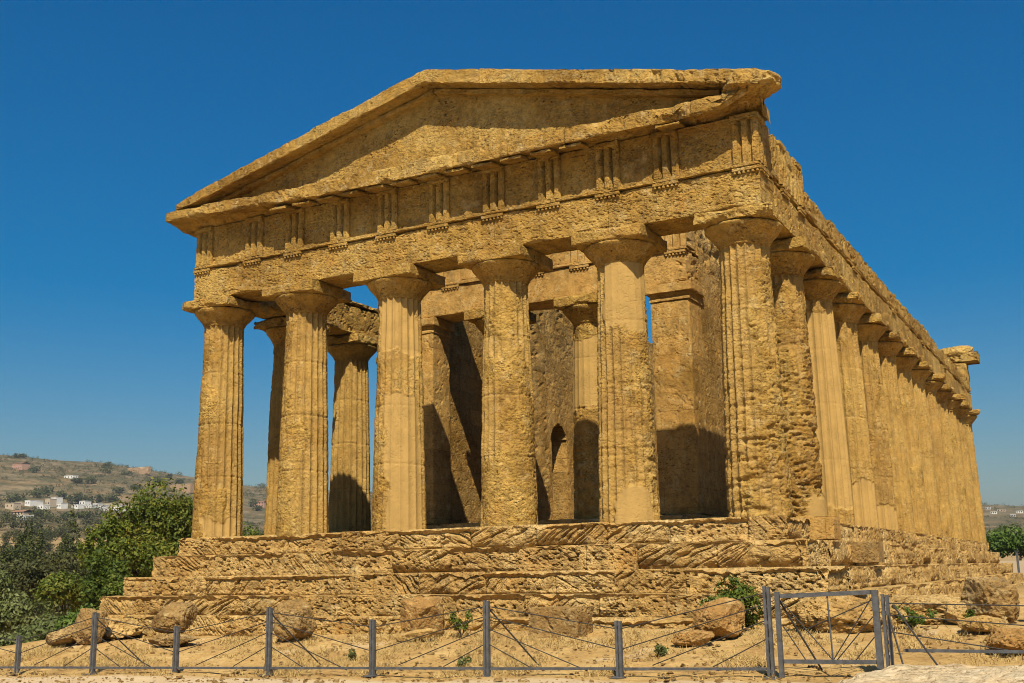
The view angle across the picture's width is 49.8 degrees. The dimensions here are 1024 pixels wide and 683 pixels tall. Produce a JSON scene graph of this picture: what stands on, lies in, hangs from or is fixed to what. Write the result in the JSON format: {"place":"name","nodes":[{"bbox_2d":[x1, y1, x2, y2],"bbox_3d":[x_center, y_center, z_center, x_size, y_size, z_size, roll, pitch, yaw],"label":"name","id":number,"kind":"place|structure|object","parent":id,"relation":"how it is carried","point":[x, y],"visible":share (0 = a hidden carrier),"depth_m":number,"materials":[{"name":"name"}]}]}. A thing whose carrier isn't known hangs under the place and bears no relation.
{"place":"outdoors","nodes":[
{"label":"outdoors","id":0,"kind":"place"},
{"bbox_2d":[0,455,1023,682],"bbox_3d":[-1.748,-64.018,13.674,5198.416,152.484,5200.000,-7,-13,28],"label":"ground","id":1,"kind":"structure","parent":0,"point":[19,484],"depth_m":20.34,"materials":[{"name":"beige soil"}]},
{"bbox_2d":[0,541,13,552],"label":"grove tree","id":2,"kind":"object","parent":1,"relation":"on","point":[4,544],"visible":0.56,"depth_m":320.95,"materials":[{"name":"green plant"}]},
{"bbox_2d":[0,531,15,541],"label":"grove tree","id":3,"kind":"object","parent":1,"relation":"on","point":[7,535],"visible":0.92,"depth_m":395.00,"materials":[{"name":"green plant"}]},
{"bbox_2d":[0,570,21,607],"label":"olive bush","id":4,"kind":"object","parent":1,"relation":"on","point":[5,580],"visible":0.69,"depth_m":44.48,"materials":[{"name":"green plant"}]},
{"bbox_2d":[3,494,18,502],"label":"hillside tree","id":5,"kind":"object","parent":1,"relation":"on","point":[12,500],"visible":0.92,"depth_m":854.33,"materials":[{"name":"green plant"}]},
{"bbox_2d":[5,503,20,509],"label":"house","id":6,"kind":"structure","parent":1,"relation":"on","point":[11,506],"depth_m":811.69,"materials":[{"name":"beige concrete"}]},
{"bbox_2d":[0,633,26,646],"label":"olive bush","id":7,"kind":"object","parent":1,"relation":"on","point":[4,642],"visible":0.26,"depth_m":33.22,"materials":[{"name":"green plant"}]},
{"bbox_2d":[13,524,23,560],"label":"cypress tree","id":8,"kind":"object","parent":1,"relation":"on","point":[19,539],"visible":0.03,"depth_m":111.74,"materials":[{"name":"green plant"}]},
{"bbox_2d":[0,541,37,571],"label":"dark tree","id":9,"kind":"object","parent":1,"relation":"on","point":[8,557],"visible":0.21,"depth_m":106.90,"materials":[{"name":"green plant"}]},
{"bbox_2d":[12,493,25,501],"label":"hillside tree","id":10,"kind":"object","parent":1,"relation":"on","point":[18,494],"visible":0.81,"depth_m":861.56,"materials":[{"name":"green plant"}]},
{"bbox_2d":[12,532,28,542],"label":"grove tree","id":11,"kind":"object","parent":1,"relation":"on","point":[15,539],"visible":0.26,"depth_m":382.94,"materials":[{"name":"green plant"}]},
{"bbox_2d":[0,559,40,634],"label":"olive bush","id":12,"kind":"object","parent":1,"relation":"on","point":[2,564],"visible":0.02,"depth_m":55.35,"materials":[{"name":"green plant"}]},
{"bbox_2d":[12,462,29,469],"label":"house","id":13,"kind":"structure","parent":1,"relation":"on","point":[22,466],"depth_m":1136.59,"materials":[{"name":"tile"}]},
{"bbox_2d":[0,595,42,635],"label":"dark tree","id":14,"kind":"object","parent":1,"relation":"on","point":[35,610],"visible":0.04,"depth_m":89.03,"materials":[{"name":"green plant"}]},
{"bbox_2d":[13,514,29,521],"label":"olive tree","id":15,"kind":"object","parent":1,"relation":"on","point":[18,518],"visible":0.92,"depth_m":546.32,"materials":[{"name":"green plant"}]},
{"bbox_2d":[11,510,33,516],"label":"house","id":16,"kind":"structure","parent":1,"relation":"on","point":[21,512],"depth_m":631.67,"materials":[{"name":"tile"}]},
{"bbox_2d":[7,631,42,645],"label":"olive bush","id":17,"kind":"object","parent":1,"relation":"on","point":[36,638],"visible":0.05,"depth_m":32.99,"materials":[{"name":"green plant"}]},
{"bbox_2d":[22,520,27,548],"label":"cypress tree","id":18,"kind":"object","parent":1,"relation":"on","point":[25,533],"visible":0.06,"depth_m":115.63,"materials":[{"name":"green plant"}]},
{"bbox_2d":[0,591,58,633],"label":"olive bush","id":19,"kind":"object","parent":1,"relation":"on","point":[15,611],"visible":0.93,"depth_m":38.20,"materials":[{"name":"green plant"}]},
{"bbox_2d":[24,519,35,600],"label":"cypress tree","id":20,"kind":"object","parent":1,"relation":"on","point":[29,540],"visible":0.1,"depth_m":113.86,"materials":[{"name":"green plant"}]},
{"bbox_2d":[25,500,37,505],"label":"house","id":21,"kind":"structure","parent":1,"relation":"on","point":[30,502],"depth_m":848.27,"materials":[{"name":"white concrete"}]},
{"bbox_2d":[27,526,40,538],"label":"grove tree","id":22,"kind":"object","parent":1,"relation":"on","point":[35,531],"visible":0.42,"depth_m":418.17,"materials":[{"name":"green plant"}]},
{"bbox_2d":[25,487,43,497],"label":"hillside tree","id":23,"kind":"object","parent":1,"relation":"on","point":[38,492],"visible":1,"depth_m":910.18,"materials":[{"name":"green plant"}]},
{"bbox_2d":[28,466,40,472],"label":"hillside tree","id":24,"kind":"object","parent":1,"relation":"on","point":[34,469],"visible":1,"depth_m":1098.98,"materials":[{"name":"green plant"}]},
{"bbox_2d":[4,554,70,623],"bbox_3d":[-20.983,13.326,48.122,3.141,7.992,2.772,-7,-13,28],"label":"olive bush","id":25,"kind":"object","parent":1,"relation":"on","point":[28,579],"visible":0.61,"depth_m":48.17,"materials":[{"name":"green plant"}]},
{"bbox_2d":[9,611,69,639],"bbox_3d":[-14.960,10.068,35.563,2.257,2.645,2.293,2,-12,-12],"label":"olive bush","id":26,"kind":"object","parent":1,"relation":"on","point":[47,624],"visible":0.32,"depth_m":35.16,"materials":[{"name":"green plant"}]},
{"bbox_2d":[34,524,45,562],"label":"cypress tree","id":27,"kind":"object","parent":1,"relation":"on","point":[39,542],"visible":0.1,"depth_m":119.57,"materials":[{"name":"green plant"}]},
{"bbox_2d":[29,509,53,518],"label":"hillside tree","id":28,"kind":"object","parent":1,"relation":"on","point":[39,512],"visible":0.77,"depth_m":627.31,"materials":[{"name":"green plant"}]},
{"bbox_2d":[33,534,52,542],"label":"grove tree","id":29,"kind":"object","parent":1,"relation":"on","point":[46,538],"visible":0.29,"depth_m":371.61,"materials":[{"name":"green plant"}]},
{"bbox_2d":[33,484,53,491],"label":"hillside tree","id":30,"kind":"object","parent":1,"relation":"on","point":[43,488],"visible":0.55,"depth_m":972.25,"materials":[{"name":"green plant"}]},
{"bbox_2d":[37,504,49,508],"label":"house","id":31,"kind":"structure","parent":1,"relation":"on","point":[42,506],"depth_m":833.52,"materials":[{"name":"white concrete"}]},
{"bbox_2d":[36,540,55,554],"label":"grove tree","id":32,"kind":"object","parent":1,"relation":"on","point":[48,546],"visible":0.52,"depth_m":329.74,"materials":[{"name":"green plant"}]},
{"bbox_2d":[41,488,52,496],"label":"hillside tree","id":33,"kind":"object","parent":1,"relation":"on","point":[47,491],"visible":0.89,"depth_m":926.85,"materials":[{"name":"green plant"}]},
{"bbox_2d":[43,529,58,541],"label":"grove tree","id":34,"kind":"object","parent":1,"relation":"on","point":[50,533],"visible":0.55,"depth_m":405.32,"materials":[{"name":"green plant"}]},
{"bbox_2d":[45,498,56,506],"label":"house","id":35,"kind":"structure","parent":1,"relation":"on","point":[51,502],"depth_m":849.66,"materials":[{"name":"beige concrete"}]},
{"bbox_2d":[47,516,62,523],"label":"olive tree","id":36,"kind":"object","parent":1,"relation":"on","point":[57,521],"visible":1,"depth_m":545.68,"materials":[{"name":"green plant"}]},
{"bbox_2d":[51,497,62,504],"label":"house","id":37,"kind":"structure","parent":1,"relation":"on","point":[59,499],"depth_m":866.77,"materials":[{"name":"white concrete"}]},
{"bbox_2d":[52,542,63,552],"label":"grove tree","id":38,"kind":"object","parent":1,"relation":"on","point":[57,548],"visible":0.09,"depth_m":315.97,"materials":[{"name":"green plant"}]},
{"bbox_2d":[26,549,90,619],"bbox_3d":[-23.951,16.142,57.179,3.507,10.629,3.776,-7,-13,28],"label":"olive bush","id":39,"kind":"object","parent":1,"relation":"on","point":[71,561],"visible":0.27,"depth_m":57.99,"materials":[{"name":"green plant"}]},
{"bbox_2d":[52,527,65,537],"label":"grove tree","id":40,"kind":"object","parent":1,"relation":"on","point":[60,532],"visible":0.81,"depth_m":441.05,"materials":[{"name":"green plant"}]},
{"bbox_2d":[36,601,81,615],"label":"dark tree","id":41,"kind":"object","parent":1,"relation":"on","point":[60,608],"visible":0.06,"depth_m":91.29,"materials":[{"name":"green plant"}]},
{"bbox_2d":[30,570,88,615],"bbox_3d":[-18.331,12.315,44.805,2.470,5.996,2.696,-7,-13,28],"label":"olive bush","id":42,"kind":"object","parent":1,"relation":"on","point":[62,589],"visible":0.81,"depth_m":44.71,"materials":[{"name":"green plant"}]},
{"bbox_2d":[45,627,76,646],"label":"boulder","id":43,"kind":"object","parent":1,"relation":"on","point":[69,640],"visible":0.69,"depth_m":26.84,"materials":[{"name":"stone"}]},
{"bbox_2d":[55,489,66,498],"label":"hillside tree","id":44,"kind":"object","parent":1,"relation":"on","point":[62,493],"visible":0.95,"depth_m":918.17,"materials":[{"name":"green plant"}]},
{"bbox_2d":[34,552,87,604],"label":"dark tree","id":45,"kind":"object","parent":1,"relation":"on","point":[67,565],"visible":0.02,"depth_m":106.31,"materials":[{"name":"green plant"}]},
{"bbox_2d":[57,503,67,508],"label":"house","id":46,"kind":"structure","parent":1,"relation":"on","point":[62,505],"depth_m":842.41,"materials":[{"name":"white concrete"}]},
{"bbox_2d":[60,511,72,517],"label":"hillside tree","id":47,"kind":"object","parent":1,"relation":"on","point":[65,514],"visible":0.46,"depth_m":714.29,"materials":[{"name":"green plant"}]},
{"bbox_2d":[59,504,80,572],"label":"cypress tree","id":48,"kind":"object","parent":1,"relation":"on","point":[69,544],"visible":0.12,"depth_m":119.01,"materials":[{"name":"green plant"}]},
{"bbox_2d":[64,475,78,478],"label":"house","id":49,"kind":"structure","parent":1,"relation":"on","point":[71,476],"depth_m":1061.72,"materials":[{"name":"white concrete"}]},
{"bbox_2d":[66,492,78,503],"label":"hillside tree","id":50,"kind":"object","parent":1,"relation":"on","point":[71,499],"visible":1,"depth_m":884.22,"materials":[{"name":"green plant"}]},
{"bbox_2d":[54,603,95,630],"bbox_3d":[-13.544,9.351,34.284,1.334,2.424,0.991,-1,-12,1],"label":"shrub","id":51,"kind":"object","parent":1,"relation":"on","point":[71,618],"visible":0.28,"depth_m":34.20,"materials":[{"name":"green plant"}]},
{"bbox_2d":[71,477,84,482],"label":"hillside tree","id":52,"kind":"object","parent":1,"relation":"on","point":[77,480],"visible":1,"depth_m":1036.87,"materials":[{"name":"green plant"}]},
{"bbox_2d":[72,504,84,508],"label":"house","id":53,"kind":"structure","parent":1,"relation":"on","point":[79,506],"depth_m":851.10,"materials":[{"name":"white concrete"}]},
{"bbox_2d":[79,494,88,500],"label":"hillside tree","id":54,"kind":"object","parent":1,"relation":"on","point":[83,497],"visible":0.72,"depth_m":891.00,"materials":[{"name":"green plant"}]},
{"bbox_2d":[74,510,94,518],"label":"hillside tree","id":55,"kind":"object","parent":1,"relation":"on","point":[81,514],"visible":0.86,"depth_m":644.79,"materials":[{"name":"green plant"}]},
{"bbox_2d":[79,501,90,505],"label":"house","id":56,"kind":"structure","parent":1,"relation":"on","point":[85,503],"depth_m":876.27,"materials":[{"name":"white concrete"}]},
{"bbox_2d":[83,475,97,483],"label":"hillside tree","id":57,"kind":"object","parent":1,"relation":"on","point":[92,479],"visible":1,"depth_m":1040.49,"materials":[{"name":"green plant"}]},
{"bbox_2d":[72,608,109,644],"bbox_3d":[-10.305,6.982,27.047,0.750,0.906,0.818,-7,-13,28],"label":"boulder","id":58,"kind":"object","parent":1,"relation":"on","point":[83,614],"visible":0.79,"depth_m":26.79,"materials":[{"name":"stone"}]},
{"bbox_2d":[87,491,100,502],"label":"hillside tree","id":59,"kind":"object","parent":1,"relation":"on","point":[89,498],"visible":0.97,"depth_m":890.22,"materials":[{"name":"green plant"}]},
{"bbox_2d":[94,494,106,502],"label":"hillside tree","id":60,"kind":"object","parent":1,"relation":"on","point":[99,499],"visible":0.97,"depth_m":894.60,"materials":[{"name":"green plant"}]},
{"bbox_2d":[66,618,143,638],"bbox_3d":[-10.323,7.323,28.163,2.124,0.546,1.527,-7,-13,28],"label":"rock ledge","id":61,"kind":"object","parent":1,"relation":"on","point":[130,630],"visible":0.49,"depth_m":27.72,"materials":[{"name":"stone"}]},
{"bbox_2d":[78,546,132,609],"bbox_3d":[-14.844,10.137,40.196,1.786,5.281,1.843,0,-12,-4],"label":"shrub","id":62,"kind":"object","parent":1,"relation":"on","point":[104,564],"visible":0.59,"depth_m":40.05,"materials":[{"name":"green plant"}]},
{"bbox_2d":[99,466,112,473],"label":"hillside tree","id":63,"kind":"object","parent":1,"relation":"on","point":[106,470],"visible":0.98,"depth_m":1160.44,"materials":[{"name":"green plant"}]},
{"bbox_2d":[95,570,129,605],"bbox_3d":[-13.754,9.953,38.331,1.773,3.957,1.798,-7,-13,28],"label":"shrub","id":64,"kind":"object","parent":1,"relation":"on","point":[112,587],"visible":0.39,"depth_m":38.27,"materials":[{"name":"green plant"}]},
{"bbox_2d":[109,493,121,502],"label":"hillside tree","id":65,"kind":"object","parent":1,"relation":"on","point":[115,498],"visible":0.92,"depth_m":897.69,"materials":[{"name":"green plant"}]},
{"bbox_2d":[112,487,124,491],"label":"hillside tree","id":66,"kind":"object","parent":1,"relation":"on","point":[120,489],"visible":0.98,"depth_m":991.29,"materials":[{"name":"green plant"}]},
{"bbox_2d":[74,476,192,576],"bbox_3d":[-14.220,9.661,44.323,4.085,8.658,6.746,-3,-12,11],"label":"broadleaf tree","id":67,"kind":"object","parent":1,"relation":"on","point":[168,524],"visible":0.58,"depth_m":43.49,"materials":[{"name":"green plant"}]},
{"bbox_2d":[128,466,150,474],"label":"ruined wall","id":68,"kind":"structure","parent":1,"relation":"on","point":[145,470],"depth_m":1252.42,"materials":[{"name":"beige stone"}]},
{"bbox_2d":[148,634,196,645],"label":"flat stone","id":69,"kind":"object","parent":1,"relation":"on","point":[163,640],"visible":0.82,"depth_m":25.19,"materials":[{"name":"beige stone"}]},
{"bbox_2d":[152,602,197,633],"bbox_3d":[-7.909,6.498,25.963,1.011,0.725,0.897,-7,-13,28],"label":"boulder","id":70,"kind":"object","parent":69,"relation":"on","point":[169,617],"visible":0.92,"depth_m":25.68,"materials":[{"name":"stone"}]},
{"bbox_2d":[174,478,184,483],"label":"hillside tree","id":71,"kind":"object","parent":1,"relation":"on","point":[179,480],"visible":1,"depth_m":1191.39,"materials":[{"name":"green plant"}]},
{"bbox_2d":[170,483,193,492],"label":"retaining wall","id":72,"kind":"structure","parent":1,"relation":"on","point":[190,487],"depth_m":1088.02,"materials":[{"name":"beige stone"}]},
{"bbox_2d":[242,522,263,535],"bbox_3d":[-12.163,11.483,48.943,2.849,6.964,3.713,0,-12,-3],"label":"broadleaf tree","id":73,"kind":"object","parent":1,"relation":"on","point":[254,533],"visible":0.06,"depth_m":49.86,"materials":[{"name":"green plant"}]},
{"bbox_2d":[248,498,258,506],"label":"hillside tree","id":74,"kind":"object","parent":1,"relation":"on","point":[253,503],"visible":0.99,"depth_m":1052.15,"materials":[{"name":"green plant"}]},
{"bbox_2d":[252,501,265,507],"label":"house","id":75,"kind":"structure","parent":1,"relation":"on","point":[262,504],"depth_m":1058.87,"materials":[{"name":"tile"}]},
{"bbox_2d":[274,599,316,641],"bbox_3d":[-4.827,6.171,24.417,0.978,0.921,0.982,-7,-13,28],"label":"boulder","id":76,"kind":"object","parent":1,"relation":"on","point":[299,607],"visible":0.88,"depth_m":24.08,"materials":[{"name":"stone"}]},
{"bbox_2d":[348,648,357,660],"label":"weed","id":77,"kind":"object","parent":1,"relation":"on","point":[351,654],"visible":0.89,"depth_m":20.70,"materials":[{"name":"green plant"}]},
{"bbox_2d":[0,586,778,679],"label":"cable fence","id":78,"kind":"object","parent":1,"relation":"on","point":[487,668],"visible":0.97,"depth_m":18.42,"materials":[{"name":"metal"}]},
{"bbox_2d":[394,628,438,641],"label":"flat stone","id":79,"kind":"object","parent":1,"relation":"on","point":[411,634],"visible":0.88,"depth_m":22.33,"materials":[{"name":"beige stone"}]},
{"bbox_2d":[400,596,444,637],"bbox_3d":[-1.859,5.756,23.061,0.933,0.853,0.875,-7,-13,28],"label":"boulder","id":80,"kind":"object","parent":1,"relation":"on","point":[416,607],"visible":0.8,"depth_m":22.83,"materials":[{"name":"beige stone"}]},
{"bbox_2d":[448,610,472,634],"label":"green plant","id":81,"kind":"object","parent":1,"relation":"on","point":[468,615],"visible":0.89,"depth_m":22.66,"materials":[{"name":"green plant"}]},
{"bbox_2d":[457,655,471,666],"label":"weed","id":82,"kind":"object","parent":1,"relation":"on","point":[465,660],"visible":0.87,"depth_m":18.93,"materials":[{"name":"green plant"}]},
{"bbox_2d":[0,626,1006,682],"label":"scattered stones","id":83,"kind":"object","parent":1,"relation":"on","point":[495,679],"visible":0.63,"depth_m":18.91,"materials":[{"name":"beige stone"}]},
{"bbox_2d":[0,453,1023,537],"bbox_3d":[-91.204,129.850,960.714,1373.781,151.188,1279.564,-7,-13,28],"label":"hillside scrub","id":84,"kind":"object","parent":1,"relation":"on","point":[100,510],"visible":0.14,"depth_m":1058.33,"materials":[{"name":"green plant"}]},
{"bbox_2d":[528,606,593,637],"bbox_3d":[0.986,5.587,21.723,1.080,0.742,0.831,-7,-13,28],"label":"stone block","id":85,"kind":"object","parent":1,"relation":"on","point":[583,614],"depth_m":21.42,"materials":[{"name":"beige stone"}]},
{"bbox_2d":[99,68,1023,637],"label":"greek temple","id":86,"kind":"structure","parent":1,"relation":"on","point":[783,402],"depth_m":28.30,"materials":[{"name":"stone"}]},
{"bbox_2d":[653,643,669,656],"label":"weed","id":87,"kind":"object","parent":1,"relation":"on","point":[661,649],"visible":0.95,"depth_m":18.20,"materials":[{"name":"green plant"}]},
{"bbox_2d":[671,629,713,645],"bbox_3d":[3.102,5.104,19.009,0.739,0.273,0.555,-2,-12,5],"label":"flat stone","id":88,"kind":"object","parent":1,"relation":"on","point":[692,637],"visible":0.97,"depth_m":18.80,"materials":[{"name":"beige stone"}]},
{"bbox_2d":[692,597,745,639],"bbox_3d":[3.618,4.906,19.573,0.954,0.726,0.862,-7,-13,28],"label":"boulder","id":89,"kind":"object","parent":1,"relation":"on","point":[723,627],"visible":0.84,"depth_m":19.33,"materials":[{"name":"beige stone"}]},
{"bbox_2d":[698,574,762,628],"bbox_3d":[4.038,4.816,20.326,1.249,1.077,1.006,-7,-13,28],"label":"round bush","id":90,"kind":"object","parent":1,"relation":"on","point":[742,590],"visible":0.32,"depth_m":20.20,"materials":[{"name":"green plant"}]},
{"bbox_2d":[774,590,883,677],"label":"metal gate","id":91,"kind":"structure","parent":1,"relation":"on","point":[878,661],"depth_m":15.39,"materials":[{"name":"metal"}]},
{"bbox_2d":[784,595,907,632],"bbox_3d":[5.903,4.815,19.473,2.088,0.765,1.546,-7,-13,28],"label":"rock ledge","id":92,"kind":"object","parent":1,"relation":"on","point":[807,612],"visible":0.64,"depth_m":19.04,"materials":[{"name":"stone"}]},
{"bbox_2d":[893,606,937,626],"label":"green plant","id":93,"kind":"object","parent":1,"relation":"on","point":[911,621],"visible":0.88,"depth_m":18.78,"materials":[{"name":"green plant"}]},
{"bbox_2d":[889,594,960,624],"bbox_3d":[7.712,4.979,20.359,2.402,0.635,1.928,-7,-13,28],"label":"rock ledge","id":94,"kind":"object","parent":1,"relation":"on","point":[921,609],"visible":0.23,"depth_m":19.76,"materials":[{"name":"stone"}]},
{"bbox_2d":[838,663,1023,682],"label":"rock outcrop","id":95,"kind":"object","parent":1,"relation":"on","point":[947,673],"visible":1,"depth_m":12.80,"materials":[{"name":"beige stone"}]},
{"bbox_2d":[880,594,1023,667],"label":"cable fence","id":96,"kind":"object","parent":1,"relation":"on","point":[887,625],"visible":0.88,"depth_m":14.79,"materials":[{"name":"metal"}]},
{"bbox_2d":[945,602,966,624],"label":"stone","id":97,"kind":"object","parent":1,"relation":"on","point":[955,612],"visible":0.75,"depth_m":19.21,"materials":[{"name":"beige stone"}]},
{"bbox_2d":[963,608,975,618],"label":"weed","id":98,"kind":"object","parent":1,"relation":"on","point":[969,613],"visible":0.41,"depth_m":18.58,"materials":[{"name":"green plant"}]},
{"bbox_2d":[958,615,1008,632],"bbox_3d":[7.597,4.557,17.818,0.730,0.262,0.877,-7,-13,28],"label":"flat stone","id":99,"kind":"object","parent":1,"relation":"on","point":[976,627],"visible":0.84,"depth_m":17.53,"materials":[{"name":"beige stone"}]},
{"bbox_2d":[960,576,1019,623],"bbox_3d":[8.318,4.544,19.402,1.101,0.821,1.027,-7,-13,28],"label":"boulder","id":100,"kind":"object","parent":1,"relation":"on","point":[991,590],"visible":0.76,"depth_m":18.96,"materials":[{"name":"stone"}]},
{"bbox_2d":[983,626,1023,654],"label":"boulder","id":101,"kind":"object","parent":1,"relation":"on","point":[1006,638],"visible":0.86,"depth_m":15.67,"materials":[{"name":"beige stone"}]},
{"bbox_2d":[986,523,1023,560],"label":"broadleaf tree","id":102,"kind":"object","parent":1,"relation":"on","point":[1008,541],"visible":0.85,"depth_m":73.40,"materials":[{"name":"green plant"}]},
{"bbox_2d":[1000,561,1023,576],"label":"wall","id":103,"kind":"structure","parent":1,"relation":"on","point":[1021,564],"depth_m":62.75,"materials":[{"name":"beige stone"}]},
{"bbox_2d":[1015,551,1019,572],"bbox_3d":[28.143,12.635,61.348,0.200,1.990,0.200,-7,-13,28],"label":"steel post","id":104,"kind":"object","parent":1,"relation":"on","point":[1017,561],"visible":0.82,"depth_m":61.37,"materials":[{"name":"grey metal"}]},
{"bbox_2d":[0,0,1023,505],"label":"sky","id":105,"kind":"structure","parent":0,"point":[902,120],"materials":[{"name":"blue"}]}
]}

